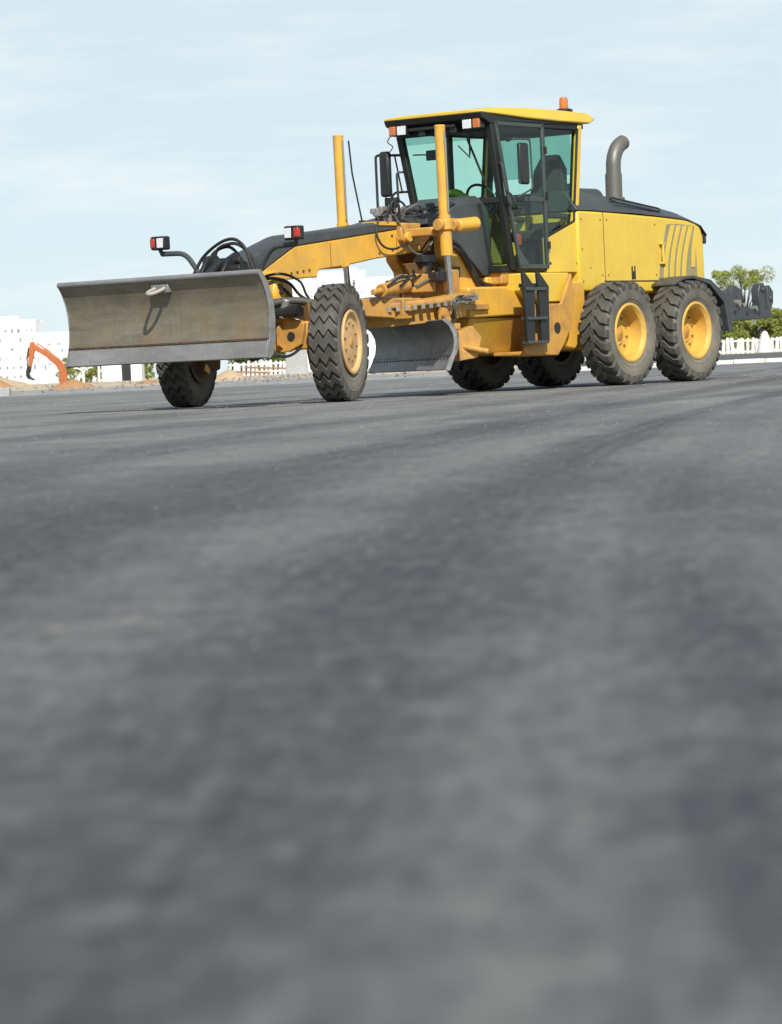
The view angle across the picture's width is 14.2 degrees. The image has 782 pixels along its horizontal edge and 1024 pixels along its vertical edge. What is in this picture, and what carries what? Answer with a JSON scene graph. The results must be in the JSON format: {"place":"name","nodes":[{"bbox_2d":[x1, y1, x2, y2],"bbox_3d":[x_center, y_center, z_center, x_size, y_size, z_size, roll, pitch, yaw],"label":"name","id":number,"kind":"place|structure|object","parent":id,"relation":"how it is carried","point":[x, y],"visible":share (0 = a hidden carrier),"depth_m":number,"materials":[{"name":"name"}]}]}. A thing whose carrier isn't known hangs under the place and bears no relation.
{"place":"outdoors","nodes":[
{"label":"outdoors","id":0,"kind":"place"},
{"bbox_2d":[0,362,781,1023],"bbox_3d":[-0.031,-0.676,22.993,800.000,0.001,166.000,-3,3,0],"label":"road","id":1,"kind":"structure","parent":0,"point":[508,884],"depth_m":3.55,"materials":[{"name":"grey asphalt"}]},
{"bbox_2d":[0,388,10,396],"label":"kerb","id":2,"kind":"structure","parent":1,"relation":"on","point":[5,391],"depth_m":100.28,"materials":[{"name":"grey concrete"}]},
{"bbox_2d":[57,97,772,407],"bbox_3d":[1.080,-3.546,41.262,3.351,3.947,13.070,-1,3,36],"label":"motor grader","id":3,"kind":"object","parent":1,"relation":"on","point":[552,278],"visible":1,"depth_m":40.63,"materials":[{"name":"yellow paint"}]},
{"bbox_2d":[580,358,781,370],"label":"kerb","id":4,"kind":"structure","parent":1,"relation":"on","point":[719,362],"depth_m":99.03,"materials":[{"name":"concrete"}]},
{"bbox_2d":[0,368,781,818],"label":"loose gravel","id":5,"kind":"structure","parent":0,"point":[582,812],"depth_m":6.62,"materials":[{"name":"grey gravel"}]},
{"bbox_2d":[2,351,779,390],"bbox_3d":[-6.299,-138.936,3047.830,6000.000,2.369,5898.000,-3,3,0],"label":"ground","id":6,"kind":"structure","parent":0,"point":[94,383],"depth_m":108.80,"materials":[{"name":"soil"}]},
{"bbox_2d":[0,380,12,387],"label":"soil mound","id":7,"kind":"object","parent":6,"relation":"on","point":[3,384],"visible":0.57,"depth_m":111.54,"materials":[{"name":"orange soil"}]},
{"bbox_2d":[0,377,32,385],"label":"soil mound","id":8,"kind":"object","parent":6,"relation":"on","point":[12,382],"visible":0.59,"depth_m":127.00,"materials":[{"name":"beige soil"}]},
{"bbox_2d":[0,316,41,383],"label":"apartment block","id":9,"kind":"structure","parent":6,"relation":"on","point":[18,335],"depth_m":898.63,"materials":[{"name":"white paint"}]},
{"bbox_2d":[26,342,67,382],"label":"excavator","id":10,"kind":"object","parent":6,"relation":"on","point":[33,347],"visible":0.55,"depth_m":201.55,"materials":[{"name":"orange paint"}]},
{"bbox_2d":[37,332,101,383],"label":"apartment block","id":11,"kind":"structure","parent":6,"relation":"on","point":[56,344],"depth_m":902.62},
{"bbox_2d":[55,357,85,380],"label":"bush","id":12,"kind":"object","parent":6,"relation":"on","point":[72,370],"visible":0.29,"depth_m":221.53,"materials":[{"name":"green plant"}]},
{"bbox_2d":[74,367,91,382],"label":"forked post","id":13,"kind":"object","parent":6,"relation":"on","point":[83,376],"visible":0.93,"depth_m":193.73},
{"bbox_2d":[79,366,101,381],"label":"bush","id":14,"kind":"object","parent":6,"relation":"on","point":[91,373],"visible":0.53,"depth_m":225.43,"materials":[{"name":"green plant"}]},
{"bbox_2d":[97,364,144,381],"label":"site cabin","id":15,"kind":"object","parent":6,"relation":"on","point":[133,372],"visible":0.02,"depth_m":189.78,"materials":[{"name":"metal"}]},
{"bbox_2d":[121,365,130,380],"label":"door","id":16,"kind":"structure","parent":15,"relation":"in","point":[126,369],"depth_m":189.72,"materials":[{"name":"black paint"}]},
{"bbox_2d":[144,364,154,378],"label":"bush","id":17,"kind":"object","parent":6,"relation":"on","point":[149,369],"visible":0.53,"depth_m":214.58,"materials":[{"name":"green plant"}]},
{"bbox_2d":[227,359,259,374],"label":"bush","id":18,"kind":"object","parent":6,"relation":"on","point":[239,361],"visible":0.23,"depth_m":159.73,"materials":[{"name":"green plant"}]},
{"bbox_2d":[235,371,269,373],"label":"plank","id":19,"kind":"object","parent":6,"relation":"on","point":[252,372],"visible":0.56,"depth_m":113.68,"materials":[{"name":"brown wood"}]},
{"bbox_2d":[3,369,520,396],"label":"curb","id":20,"kind":"structure","parent":6,"relation":"on","point":[241,383],"depth_m":102.03,"materials":[{"name":"grey concrete"}]},
{"bbox_2d":[52,379,95,389],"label":"sand heap","id":21,"kind":"object","parent":20,"relation":"on","point":[73,383],"visible":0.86,"depth_m":106.27,"materials":[{"name":"sand"}]},
{"bbox_2d":[135,379,158,384],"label":"sand heap","id":22,"kind":"object","parent":20,"relation":"on","point":[148,381],"visible":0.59,"depth_m":108.48,"materials":[{"name":"sand"}]},
{"bbox_2d":[3,370,447,392],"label":"rubble","id":23,"kind":"object","parent":20,"relation":"on","point":[239,378],"visible":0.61,"depth_m":104.58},
{"bbox_2d":[215,369,245,380],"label":"sand heap","id":24,"kind":"object","parent":20,"relation":"on","point":[229,374],"visible":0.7,"depth_m":108.35,"materials":[{"name":"sand"}]},
{"bbox_2d":[244,366,285,368],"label":"plank","id":25,"kind":"object","parent":6,"relation":"on","point":[266,367],"visible":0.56,"depth_m":117.67,"materials":[{"name":"wood"}]},
{"bbox_2d":[228,359,310,375],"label":"picket fence","id":26,"kind":"object","parent":6,"relation":"on","point":[248,364],"visible":0.56,"depth_m":131.84,"materials":[{"name":"wood"}]},
{"bbox_2d":[259,352,285,374],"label":"bush","id":27,"kind":"object","parent":6,"relation":"on","point":[274,357],"visible":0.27,"depth_m":159.44,"materials":[{"name":"green plant"}]},
{"bbox_2d":[286,350,307,374],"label":"concrete block","id":28,"kind":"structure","parent":6,"relation":"on","point":[296,363],"depth_m":112.52,"materials":[{"name":"white concrete"}]},
{"bbox_2d":[290,278,317,370],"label":"apartment block","id":29,"kind":"structure","parent":6,"relation":"on","point":[311,286],"depth_m":878.00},
{"bbox_2d":[317,267,369,368],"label":"apartment block","id":30,"kind":"structure","parent":6,"relation":"on","point":[357,280],"depth_m":917.81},
{"bbox_2d":[365,276,393,366],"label":"apartment block","id":31,"kind":"structure","parent":6,"relation":"on","point":[372,283],"depth_m":987.80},
{"bbox_2d":[721,325,744,351],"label":"bush","id":32,"kind":"object","parent":6,"relation":"on","point":[729,335],"visible":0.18,"depth_m":145.69,"materials":[{"name":"green plant"}]},
{"bbox_2d":[711,265,775,350],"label":"tree","id":33,"kind":"object","parent":6,"relation":"on","point":[746,281],"visible":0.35,"depth_m":149.55,"materials":[{"name":"green plant"}]},
{"bbox_2d":[721,319,774,352],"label":"bush","id":34,"kind":"object","parent":6,"relation":"on","point":[747,329],"visible":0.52,"depth_m":145.64,"materials":[{"name":"green plant"}]},
{"bbox_2d":[719,336,781,353],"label":"picket fence","id":35,"kind":"object","parent":6,"relation":"on","point":[747,340],"visible":0.5,"depth_m":121.85,"materials":[{"name":"wood"}]},
{"bbox_2d":[745,307,781,349],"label":"bush","id":36,"kind":"object","parent":6,"relation":"on","point":[762,324],"visible":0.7,"depth_m":144.96,"materials":[{"name":"green plant"}]},
{"bbox_2d":[757,331,773,352],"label":"concrete cone","id":37,"kind":"object","parent":6,"relation":"on","point":[764,344],"visible":0.78,"depth_m":117.67,"materials":[{"name":"white concrete"}]},
{"bbox_2d":[769,309,781,348],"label":"bush","id":38,"kind":"object","parent":6,"relation":"on","point":[780,327],"visible":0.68,"depth_m":144.41,"materials":[{"name":"green plant"}]},
{"bbox_2d":[0,0,781,377],"label":"sky","id":39,"kind":"structure","parent":0,"point":[198,124],"materials":[{"name":"blue"}]},
{"bbox_2d":[449,189,468,196],"bbox_3d":[0.870,-4.200,41.513,0.340,0.154,0.166,-1,3,36],"label":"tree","id":40,"kind":"object","parent":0,"point":[455,193],"visible":0.64,"depth_m":41.45,"materials":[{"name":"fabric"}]},
{"bbox_2d":[580,352,781,366],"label":"path","id":41,"kind":"structure","parent":0,"point":[751,356],"depth_m":102.28,"materials":[{"name":"concrete"}]}
]}

